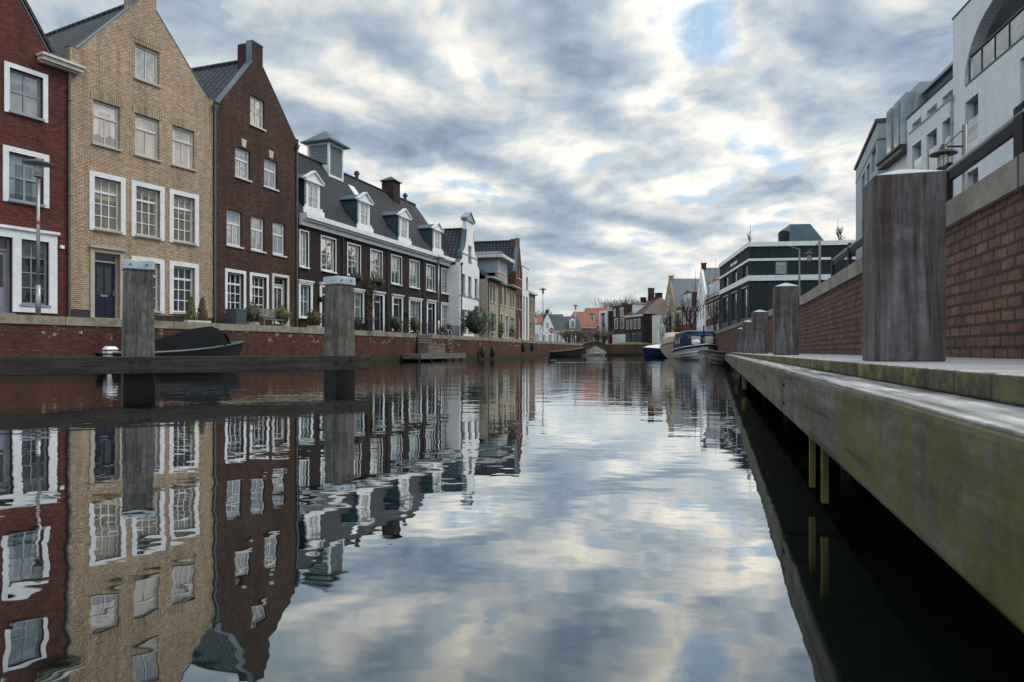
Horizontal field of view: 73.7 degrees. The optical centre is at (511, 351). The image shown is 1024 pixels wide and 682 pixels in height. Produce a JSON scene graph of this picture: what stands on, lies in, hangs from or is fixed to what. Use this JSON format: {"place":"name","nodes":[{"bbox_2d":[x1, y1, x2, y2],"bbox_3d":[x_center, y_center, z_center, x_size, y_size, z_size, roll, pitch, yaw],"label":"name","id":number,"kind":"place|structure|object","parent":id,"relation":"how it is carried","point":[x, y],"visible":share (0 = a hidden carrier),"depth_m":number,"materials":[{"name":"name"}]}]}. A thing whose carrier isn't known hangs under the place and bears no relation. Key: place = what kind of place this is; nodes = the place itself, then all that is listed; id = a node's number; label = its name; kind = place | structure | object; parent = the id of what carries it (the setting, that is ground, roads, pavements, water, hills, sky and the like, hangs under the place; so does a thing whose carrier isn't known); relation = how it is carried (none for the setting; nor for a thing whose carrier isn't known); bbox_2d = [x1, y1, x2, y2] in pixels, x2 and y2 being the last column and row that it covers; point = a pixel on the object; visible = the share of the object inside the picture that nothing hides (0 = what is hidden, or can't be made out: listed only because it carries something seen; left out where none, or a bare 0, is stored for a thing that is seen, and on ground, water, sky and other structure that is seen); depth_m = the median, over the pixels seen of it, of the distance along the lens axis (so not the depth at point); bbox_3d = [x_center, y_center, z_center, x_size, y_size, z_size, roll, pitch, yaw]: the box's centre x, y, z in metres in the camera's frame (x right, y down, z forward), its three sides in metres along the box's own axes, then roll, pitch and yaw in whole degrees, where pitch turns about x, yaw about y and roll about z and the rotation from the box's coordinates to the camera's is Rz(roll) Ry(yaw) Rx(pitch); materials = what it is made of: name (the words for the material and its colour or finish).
{"place":"outdoors","nodes":[
{"label":"outdoors","id":0,"kind":"place"},
{"bbox_2d":[0,314,582,362],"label":"quay wall","id":1,"kind":"structure","parent":0,"point":[37,336],"depth_m":28.29,"materials":[{"name":"brick"}]},
{"bbox_2d":[27,0,967,315],"label":"sky","id":2,"kind":"structure","parent":0,"point":[626,146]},
{"bbox_2d":[0,355,1023,681],"bbox_3d":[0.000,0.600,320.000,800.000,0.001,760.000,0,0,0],"label":"water","id":3,"kind":"structure","parent":0,"point":[602,519],"depth_m":2.18,"materials":[{"name":"grey liquid"}]},
{"bbox_2d":[94,326,244,356],"bbox_3d":[-11.587,0.089,23.926,2.070,2.021,5.478,0,0,28],"label":"covered sloop","id":4,"kind":"object","parent":3,"relation":"on","point":[208,341],"visible":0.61,"depth_m":23.64,"materials":[{"name":"black fabric"}]},
{"bbox_2d":[0,259,369,390],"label":"mooring fender","id":5,"kind":"object","parent":3,"relation":"in","point":[138,365],"visible":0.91,"depth_m":10.55,"materials":[{"name":"grey wood"}]},
{"bbox_2d":[402,353,465,361],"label":"landing stage","id":6,"kind":"object","parent":3,"relation":"in","point":[431,356],"visible":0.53,"depth_m":41.44,"materials":[{"name":"grey wood"}]},
{"bbox_2d":[418,344,445,352],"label":"storage box","id":7,"kind":"object","parent":6,"relation":"on","point":[431,348],"visible":0.78,"depth_m":41.94,"materials":[{"name":"grey wood"}]},
{"bbox_2d":[549,347,583,356],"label":"dark rowing boat","id":8,"kind":"object","parent":3,"relation":"on","point":[575,352],"visible":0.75,"depth_m":77.28,"materials":[{"name":"grey wood"}]},
{"bbox_2d":[572,341,607,354],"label":"arch bridge","id":9,"kind":"structure","parent":3,"relation":"in","point":[590,344],"depth_m":101.70,"materials":[{"name":"brick"}]},
{"bbox_2d":[582,346,605,355],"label":"green tented boat","id":10,"kind":"object","parent":3,"relation":"on","point":[594,351],"visible":0.79,"depth_m":97.67,"materials":[{"name":"fabric"}]},
{"bbox_2d":[607,344,661,354],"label":"quay wall","id":11,"kind":"structure","parent":3,"relation":"in","point":[625,349],"depth_m":104.00,"materials":[{"name":"brick"}]},
{"bbox_2d":[643,344,666,357],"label":"navy sloop","id":12,"kind":"object","parent":3,"relation":"on","point":[652,351],"visible":0.48,"depth_m":64.87,"materials":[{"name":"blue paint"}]},
{"bbox_2d":[660,332,679,358],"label":"beige launch","id":13,"kind":"object","parent":3,"relation":"on","point":[666,346],"visible":0.42,"depth_m":56.36,"materials":[{"name":"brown wood"}]},
{"bbox_2d":[672,325,716,359],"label":"cabin boat","id":14,"kind":"object","parent":3,"relation":"on","point":[688,345],"visible":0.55,"depth_m":46.11,"materials":[{"name":"blue wood"}]},
{"bbox_2d":[697,349,728,364],"bbox_3d":[9.009,0.378,30.531,1.414,0.945,3.231,0,0,31],"label":"white dinghy","id":15,"kind":"object","parent":3,"relation":"on","point":[709,357],"visible":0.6,"depth_m":29.57,"materials":[{"name":"grey wood"}]},
{"bbox_2d":[714,152,1023,358],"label":"quay wall","id":16,"kind":"structure","parent":3,"relation":"in","point":[984,267],"depth_m":4.24,"materials":[{"name":"brick"}]},
{"bbox_2d":[831,101,1023,276],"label":"guard rail","id":17,"kind":"object","parent":16,"relation":"on","point":[1008,130],"visible":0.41,"depth_m":4.49,"materials":[{"name":"paint"}]},
{"bbox_2d":[725,352,1023,631],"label":"wooden jetty","id":18,"kind":"object","parent":3,"relation":"in","point":[930,454],"visible":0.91,"depth_m":1.18,"materials":[{"name":"grey wood"}]},
{"bbox_2d":[742,320,751,352],"bbox_3d":[5.218,-0.326,15.079,0.236,0.727,0.236,0,0,17],"label":"jetty post","id":19,"kind":"object","parent":18,"relation":"on","point":[747,336],"visible":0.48,"depth_m":14.98,"materials":[{"name":"grey wood"}]},
{"bbox_2d":[752,310,767,353],"bbox_3d":[4.056,-0.322,11.179,0.236,0.720,0.236,0,0,15],"label":"jetty post","id":20,"kind":"object","parent":18,"relation":"on","point":[759,331],"visible":1,"depth_m":11.07,"materials":[{"name":"grey wood"}]},
{"bbox_2d":[773,283,798,354],"bbox_3d":[2.819,-0.333,7.029,0.236,0.742,0.236,0,0,17],"label":"jetty post","id":21,"kind":"object","parent":18,"relation":"on","point":[785,318],"visible":0.94,"depth_m":6.92,"materials":[{"name":"grey wood"}]},
{"bbox_2d":[862,169,945,361],"bbox_3d":[1.513,-0.333,2.649,0.236,0.742,0.236,0,0,17],"label":"jetty post","id":22,"kind":"object","parent":18,"relation":"on","point":[903,265],"visible":1,"depth_m":2.54,"materials":[{"name":"grey wood"}]},
{"label":"ground","id":23,"kind":"structure","parent":0,"visible":0},
{"bbox_2d":[22,158,53,315],"bbox_3d":[-15.200,-3.645,21.900,0.840,5.130,0.840,0,0,0],"label":"street lamp","id":24,"kind":"object","parent":23,"relation":"on","point":[38,164],"visible":0.98,"depth_m":21.86,"materials":[{"name":"metal"}]},
{"bbox_2d":[0,0,85,316],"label":"red brick house","id":25,"kind":"structure","parent":23,"relation":"on","point":[36,71],"depth_m":23.79,"materials":[{"name":"brick"}]},
{"bbox_2d":[0,237,14,313],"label":"door","id":26,"kind":"structure","parent":25,"relation":"in","point":[4,242],"depth_m":23.15,"materials":[{"name":"purple paint"}]},
{"bbox_2d":[4,60,47,122],"bbox_3d":[-16.806,-8.930,23.589,0.300,1.700,1.380,0,0,28],"label":"window","id":27,"kind":"structure","parent":25,"relation":"in","point":[22,92],"depth_m":23.61,"materials":[{"name":"glass"}]},
{"bbox_2d":[3,144,48,208],"bbox_3d":[-16.806,-6.005,23.589,0.300,1.890,1.460,0,0,28],"label":"window","id":28,"kind":"structure","parent":25,"relation":"in","point":[19,182],"depth_m":23.56,"materials":[{"name":"white paint"}]},
{"bbox_2d":[20,240,50,307],"bbox_3d":[-16.685,-2.695,23.830,0.250,2.301,1.000,0,0,28],"label":"window","id":29,"kind":"structure","parent":25,"relation":"in","point":[28,247],"depth_m":23.82,"materials":[{"name":"glass"}]},
{"bbox_2d":[45,0,218,322],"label":"yellow brick house","id":30,"kind":"structure","parent":23,"relation":"on","point":[143,106],"depth_m":27.37,"materials":[{"name":"brick"}]},
{"bbox_2d":[92,100,122,151],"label":"window","id":31,"kind":"structure","parent":30,"relation":"in","point":[105,117],"depth_m":26.14,"materials":[{"name":"glass"}]},
{"bbox_2d":[89,170,125,234],"bbox_3d":[-15.504,-5.658,26.112,0.330,2.225,1.400,0,0,28],"label":"window","id":32,"kind":"structure","parent":30,"relation":"in","point":[103,194],"depth_m":26.18,"materials":[{"name":"white paint"}]},
{"bbox_2d":[88,245,126,318],"bbox_3d":[-15.511,-2.567,26.084,0.400,2.795,1.410,0,0,28],"label":"door","id":33,"kind":"structure","parent":30,"relation":"in","point":[103,267],"depth_m":26.18,"materials":[{"name":"blue paint"}]},
{"bbox_2d":[134,44,161,87],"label":"window","id":34,"kind":"structure","parent":30,"relation":"in","point":[145,59],"depth_m":27.57,"materials":[{"name":"glass"}]},
{"bbox_2d":[134,114,161,161],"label":"window","id":35,"kind":"structure","parent":30,"relation":"in","point":[145,128],"depth_m":27.58,"materials":[{"name":"glass"}]},
{"bbox_2d":[131,180,164,240],"bbox_3d":[-14.739,-5.658,27.574,0.330,2.225,1.420,0,0,28],"label":"window","id":36,"kind":"structure","parent":30,"relation":"in","point":[143,201],"depth_m":27.65,"materials":[{"name":"white paint"}]},
{"bbox_2d":[131,255,164,313],"bbox_3d":[-14.739,-2.667,27.574,0.330,2.225,1.420,0,0,28],"label":"window","id":37,"kind":"structure","parent":30,"relation":"in","point":[159,261],"depth_m":28.02,"materials":[{"name":"white paint"}]},
{"bbox_2d":[171,126,196,171],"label":"window","id":38,"kind":"structure","parent":30,"relation":"in","point":[182,140],"depth_m":29.08,"materials":[{"name":"glass"}]},
{"bbox_2d":[169,188,198,246],"bbox_3d":[-13.979,-5.658,29.028,0.330,2.225,1.400,0,0,28],"label":"window","id":39,"kind":"structure","parent":30,"relation":"in","point":[180,208],"depth_m":29.10,"materials":[{"name":"white paint"}]},
{"bbox_2d":[169,260,198,315],"bbox_3d":[-13.979,-2.667,29.028,0.330,2.225,1.400,0,0,28],"label":"window","id":40,"kind":"structure","parent":30,"relation":"in","point":[180,278],"depth_m":29.07,"materials":[{"name":"white paint"}]},
{"bbox_2d":[184,320,210,322],"bbox_3d":[-13.225,-1.180,28.712,0.280,0.240,1.100,0,0,28],"label":"window box","id":41,"kind":"object","parent":23,"relation":"on","point":[201,321],"visible":0.36,"depth_m":28.55,"materials":[{"name":"white paint"}]},
{"bbox_2d":[184,296,196,319],"bbox_3d":[-13.374,-1.813,28.414,0.495,1.027,0.522,0,0,0],"label":"cone topiary","id":42,"kind":"object","parent":41,"relation":"on","point":[190,311],"visible":1,"depth_m":28.33,"materials":[{"name":"green plant"}]},
{"bbox_2d":[196,297,208,320],"bbox_3d":[-13.116,-1.813,28.907,0.510,1.039,0.513,0,0,0],"label":"cone topiary","id":43,"kind":"object","parent":41,"relation":"on","point":[202,313],"visible":1,"depth_m":28.84,"materials":[{"name":"green plant"}]},
{"bbox_2d":[225,309,247,323],"bbox_3d":[-12.351,-1.475,30.573,0.640,0.830,0.720,0,0,19],"label":"storage bin","id":44,"kind":"object","parent":23,"relation":"on","point":[236,316],"visible":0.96,"depth_m":30.31,"materials":[{"name":"grey metal"}]},
{"bbox_2d":[191,40,299,326],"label":"brown brick house","id":45,"kind":"structure","parent":23,"relation":"on","point":[257,148],"depth_m":32.91,"materials":[{"name":"brick"}]},
{"bbox_2d":[226,209,243,248],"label":"window","id":46,"kind":"structure","parent":45,"relation":"in","point":[233,218],"depth_m":31.67,"materials":[{"name":"glass"}]},
{"bbox_2d":[225,268,245,308],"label":"window","id":47,"kind":"structure","parent":45,"relation":"in","point":[232,280],"depth_m":31.71,"materials":[{"name":"white paint"}]},
{"bbox_2d":[234,147,251,182],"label":"window","id":48,"kind":"structure","parent":45,"relation":"in","point":[241,156],"depth_m":32.16,"materials":[{"name":"glass"}]},
{"bbox_2d":[249,96,266,131],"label":"window","id":49,"kind":"structure","parent":45,"relation":"in","point":[256,106],"depth_m":33.15,"materials":[{"name":"glass"}]},
{"bbox_2d":[250,216,266,253],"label":"window","id":50,"kind":"structure","parent":45,"relation":"in","point":[256,223],"depth_m":33.15,"materials":[{"name":"glass"}]},
{"bbox_2d":[250,272,268,315],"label":"window","id":51,"kind":"structure","parent":45,"relation":"in","point":[256,283],"depth_m":33.28,"materials":[{"name":"white paint"}]},
{"bbox_2d":[263,159,278,191],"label":"window","id":52,"kind":"structure","parent":45,"relation":"in","point":[269,166],"depth_m":34.05,"materials":[{"name":"glass"}]},
{"bbox_2d":[272,222,286,257],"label":"window","id":53,"kind":"structure","parent":45,"relation":"in","point":[278,229],"depth_m":34.69,"materials":[{"name":"glass"}]},
{"bbox_2d":[272,273,288,325],"bbox_3d":[-11.810,-2.575,34.621,0.380,2.650,1.320,0,0,19],"label":"door","id":54,"kind":"structure","parent":45,"relation":"in","point":[277,283],"depth_m":34.76,"materials":[{"name":"white paint"}]},
{"bbox_2d":[245,302,262,324],"bbox_3d":[-11.959,-1.681,31.380,0.852,1.241,0.922,0,0,41],"label":"round bush","id":55,"kind":"object","parent":23,"relation":"on","point":[253,312],"visible":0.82,"depth_m":31.19,"materials":[{"name":"green plant"}]},
{"bbox_2d":[256,308,283,325],"bbox_3d":[-11.483,-1.545,32.335,0.520,0.970,1.500,0,0,19],"label":"garden bench","id":56,"kind":"object","parent":23,"relation":"on","point":[267,312],"visible":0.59,"depth_m":32.48,"materials":[{"name":"grey wood"}]},
{"bbox_2d":[272,305,292,326],"bbox_3d":[-11.215,-1.670,33.322,0.931,1.219,0.953,0,0,34],"label":"round bush","id":57,"kind":"object","parent":23,"relation":"on","point":[283,313],"visible":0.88,"depth_m":33.13,"materials":[{"name":"green plant"}]},
{"bbox_2d":[306,308,323,327],"bbox_3d":[-10.305,-1.673,35.630,0.942,1.226,0.929,0,0,-29],"label":"round bush","id":58,"kind":"object","parent":23,"relation":"on","point":[313,318],"visible":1,"depth_m":35.37,"materials":[{"name":"green plant"}]},
{"bbox_2d":[358,317,382,331],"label":"iron fence","id":59,"kind":"object","parent":23,"relation":"on","point":[377,324],"visible":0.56,"depth_m":41.64,"materials":[{"name":"black metal"}]},
{"bbox_2d":[364,268,380,330],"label":"climbing plant","id":60,"kind":"object","parent":23,"relation":"on","point":[369,292],"visible":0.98,"depth_m":42.29,"materials":[{"name":"green plant"}]},
{"bbox_2d":[298,131,455,334],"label":"dark brick terrace","id":61,"kind":"structure","parent":23,"relation":"on","point":[348,224],"depth_m":43.86,"materials":[{"name":"black brick"}]},
{"bbox_2d":[299,229,309,268],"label":"window","id":62,"kind":"structure","parent":61,"relation":"in","point":[302,235],"depth_m":36.56,"materials":[{"name":"glass"}]},
{"bbox_2d":[298,279,314,318],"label":"window","id":63,"kind":"structure","parent":61,"relation":"in","point":[303,290],"depth_m":36.59,"materials":[{"name":"white paint"}]},
{"bbox_2d":[319,282,324,327],"bbox_3d":[-10.472,-2.527,38.407,0.400,2.595,1.500,0,0,19],"label":"door","id":64,"kind":"structure","parent":61,"relation":"in","point":[321,290],"depth_m":38.06,"materials":[{"name":"blue paint"}]},
{"bbox_2d":[321,235,336,273],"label":"window","id":65,"kind":"structure","parent":61,"relation":"in","point":[327,245],"depth_m":38.71,"materials":[{"name":"glass"}]},
{"bbox_2d":[347,242,361,278],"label":"window","id":66,"kind":"structure","parent":61,"relation":"in","point":[352,251],"depth_m":41.15,"materials":[{"name":"glass"}]},
{"bbox_2d":[354,288,365,322],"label":"window","id":67,"kind":"structure","parent":61,"relation":"in","point":[357,296],"depth_m":41.73,"materials":[{"name":"white paint"}]},
{"bbox_2d":[370,248,383,282],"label":"window","id":68,"kind":"structure","parent":61,"relation":"in","point":[374,256],"depth_m":43.69,"materials":[{"name":"glass"}]},
{"bbox_2d":[372,291,385,331],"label":"door","id":69,"kind":"structure","parent":61,"relation":"in","point":[376,310],"depth_m":44.07,"materials":[{"name":"blue paint"}]},
{"bbox_2d":[391,254,402,285],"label":"window","id":70,"kind":"structure","parent":61,"relation":"in","point":[395,261],"depth_m":46.15,"materials":[{"name":"glass"}]},
{"bbox_2d":[391,294,404,332],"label":"door","id":71,"kind":"structure","parent":61,"relation":"in","point":[395,302],"depth_m":46.37,"materials":[{"name":"blue paint"}]},
{"bbox_2d":[409,259,419,289],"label":"window","id":72,"kind":"structure","parent":61,"relation":"in","point":[412,265],"depth_m":48.45,"materials":[{"name":"glass"}]},
{"bbox_2d":[408,297,422,333],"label":"window","id":73,"kind":"structure","parent":61,"relation":"in","point":[413,306],"depth_m":48.76,"materials":[{"name":"white paint"}]},
{"bbox_2d":[426,263,435,291],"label":"window","id":74,"kind":"structure","parent":61,"relation":"in","point":[429,269],"depth_m":51.05,"materials":[{"name":"white paint"}]},
{"bbox_2d":[426,299,437,333],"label":"door","id":75,"kind":"structure","parent":61,"relation":"in","point":[429,307],"depth_m":51.23,"materials":[{"name":"blue paint"}]},
{"bbox_2d":[440,302,449,327],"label":"window","id":76,"kind":"structure","parent":61,"relation":"in","point":[443,308],"depth_m":53.38,"materials":[{"name":"white paint"}]},
{"bbox_2d":[441,267,449,294],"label":"window","id":77,"kind":"structure","parent":61,"relation":"in","point":[443,272],"depth_m":53.38,"materials":[{"name":"white paint"}]},
{"bbox_2d":[433,255,444,334],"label":"street lamp","id":78,"kind":"object","parent":23,"relation":"on","point":[438,257],"visible":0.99,"depth_m":46.95,"materials":[{"name":"metal"}]},
{"bbox_2d":[441,212,479,336],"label":"white stucco house","id":79,"kind":"structure","parent":23,"relation":"on","point":[462,278],"depth_m":55.39,"materials":[{"name":"paint"}]},
{"bbox_2d":[460,307,488,335],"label":"laurel bush","id":80,"kind":"object","parent":23,"relation":"on","point":[474,322],"visible":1,"depth_m":52.20,"materials":[{"name":"green plant"}]},
{"bbox_2d":[475,251,520,338],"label":"cream brick house","id":81,"kind":"structure","parent":23,"relation":"on","point":[497,294],"depth_m":62.98,"materials":[{"name":"beige brick"}]},
{"bbox_2d":[474,238,521,339],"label":"russet brick house","id":82,"kind":"structure","parent":23,"relation":"on","point":[510,248],"depth_m":71.46,"materials":[{"name":"tile"}]},
{"bbox_2d":[521,265,528,339],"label":"modern white house","id":83,"kind":"structure","parent":23,"relation":"on","point":[525,303],"depth_m":74.78,"materials":[{"name":"paint"}]},
{"bbox_2d":[529,291,537,339],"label":"tan brick house","id":84,"kind":"structure","parent":23,"relation":"on","point":[532,295],"depth_m":78.02,"materials":[{"name":"white paint"}]},
{"bbox_2d":[540,310,554,341],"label":"white stepped gable house","id":85,"kind":"structure","parent":23,"relation":"on","point":[546,325],"depth_m":118.50,"materials":[{"name":"paint"}]},
{"bbox_2d":[549,314,564,341],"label":"white steep roof house","id":86,"kind":"structure","parent":23,"relation":"on","point":[557,320],"depth_m":121.04,"materials":[{"name":"paint"}]},
{"bbox_2d":[563,316,580,342],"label":"slate roof house","id":87,"kind":"structure","parent":23,"relation":"on","point":[569,323],"depth_m":124.12,"materials":[{"name":"grey brick"}]},
{"bbox_2d":[571,312,596,341],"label":"orange roof house","id":88,"kind":"structure","parent":23,"relation":"on","point":[585,319],"depth_m":131.76,"materials":[{"name":"orange tile"}]},
{"bbox_2d":[585,308,609,341],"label":"orange roof house","id":89,"kind":"structure","parent":23,"relation":"on","point":[593,313],"depth_m":143.88,"materials":[{"name":"orange tile"}]},
{"bbox_2d":[599,310,611,343],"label":"white framed house","id":90,"kind":"structure","parent":23,"relation":"on","point":[605,316],"depth_m":136.84,"materials":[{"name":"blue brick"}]},
{"bbox_2d":[612,303,631,342],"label":"flat dark house","id":91,"kind":"structure","parent":23,"relation":"on","point":[619,312],"depth_m":131.66,"materials":[{"name":"brown brick"}]},
{"bbox_2d":[624,293,664,342],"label":"purple roofed house","id":92,"kind":"structure","parent":23,"relation":"on","point":[638,322],"depth_m":123.72,"materials":[{"name":"brick"}]},
{"bbox_2d":[652,314,668,343],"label":"cream bay house","id":93,"kind":"structure","parent":23,"relation":"on","point":[659,331],"depth_m":113.40,"materials":[{"name":"white paint"}]},
{"bbox_2d":[663,275,698,331],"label":"tan gabled house","id":94,"kind":"structure","parent":23,"relation":"on","point":[678,288],"depth_m":113.83,"materials":[{"name":"brick"}]},
{"bbox_2d":[676,290,697,331],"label":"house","id":95,"kind":"structure","parent":23,"relation":"on","point":[685,324],"depth_m":105.98,"materials":[{"name":"brick"}]},
{"label":"pavement","id":96,"kind":"structure","parent":0,"visible":0},
{"bbox_2d":[676,269,708,330],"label":"bare tree","id":97,"kind":"object","parent":96,"relation":"on","point":[684,307],"visible":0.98,"depth_m":77.89,"materials":[{"name":"brown plant"}]},
{"bbox_2d":[697,263,719,330],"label":"white gabled house","id":98,"kind":"structure","parent":96,"relation":"on","point":[706,274],"depth_m":96.75,"materials":[{"name":"paint"}]},
{"bbox_2d":[703,277,719,330],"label":"house","id":99,"kind":"structure","parent":96,"relation":"on","point":[714,283],"depth_m":86.97,"materials":[{"name":"brick"}]},
{"bbox_2d":[704,260,726,331],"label":"bare tree","id":100,"kind":"object","parent":96,"relation":"on","point":[717,314],"visible":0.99,"depth_m":70.82,"materials":[{"name":"brown plant"}]},
{"bbox_2d":[718,224,855,329],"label":"navy brick building","id":101,"kind":"structure","parent":96,"relation":"on","point":[752,274],"depth_m":64.83,"materials":[{"name":"white paint"}]},
{"bbox_2d":[743,288,747,318],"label":"window","id":102,"kind":"structure","parent":101,"relation":"in","point":[745,291],"depth_m":67.40,"materials":[{"name":"grey glass"}]},
{"bbox_2d":[803,240,820,284],"bbox_3d":[12.285,-2.725,27.957,0.666,3.650,0.479,0,0,27],"label":"street lamp","id":103,"kind":"object","parent":96,"relation":"on","point":[809,253],"visible":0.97,"depth_m":27.96,"materials":[{"name":"metal"}]},
{"bbox_2d":[854,118,885,259],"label":"grey modern block","id":104,"kind":"structure","parent":96,"relation":"on","point":[872,153],"depth_m":44.16,"materials":[{"name":"white paint"}]},
{"bbox_2d":[875,81,931,172],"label":"beige mansard house","id":105,"kind":"structure","parent":96,"relation":"on","point":[906,105],"depth_m":35.82,"materials":[{"name":"white paint"}]},
{"bbox_2d":[906,61,952,169],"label":"white brick block","id":106,"kind":"structure","parent":96,"relation":"on","point":[928,127],"depth_m":32.03,"materials":[{"name":"paint"}]},
{"bbox_2d":[929,124,967,191],"bbox_3d":[8.565,-2.675,13.377,0.666,3.550,0.479,0,0,27],"label":"street lamp","id":107,"kind":"object","parent":96,"relation":"on","point":[943,153],"visible":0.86,"depth_m":13.38,"materials":[{"name":"metal"}]},
{"bbox_2d":[948,0,1023,196],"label":"white arched building","id":108,"kind":"structure","parent":96,"relation":"on","point":[986,98],"depth_m":26.73,"materials":[{"name":"paint"}]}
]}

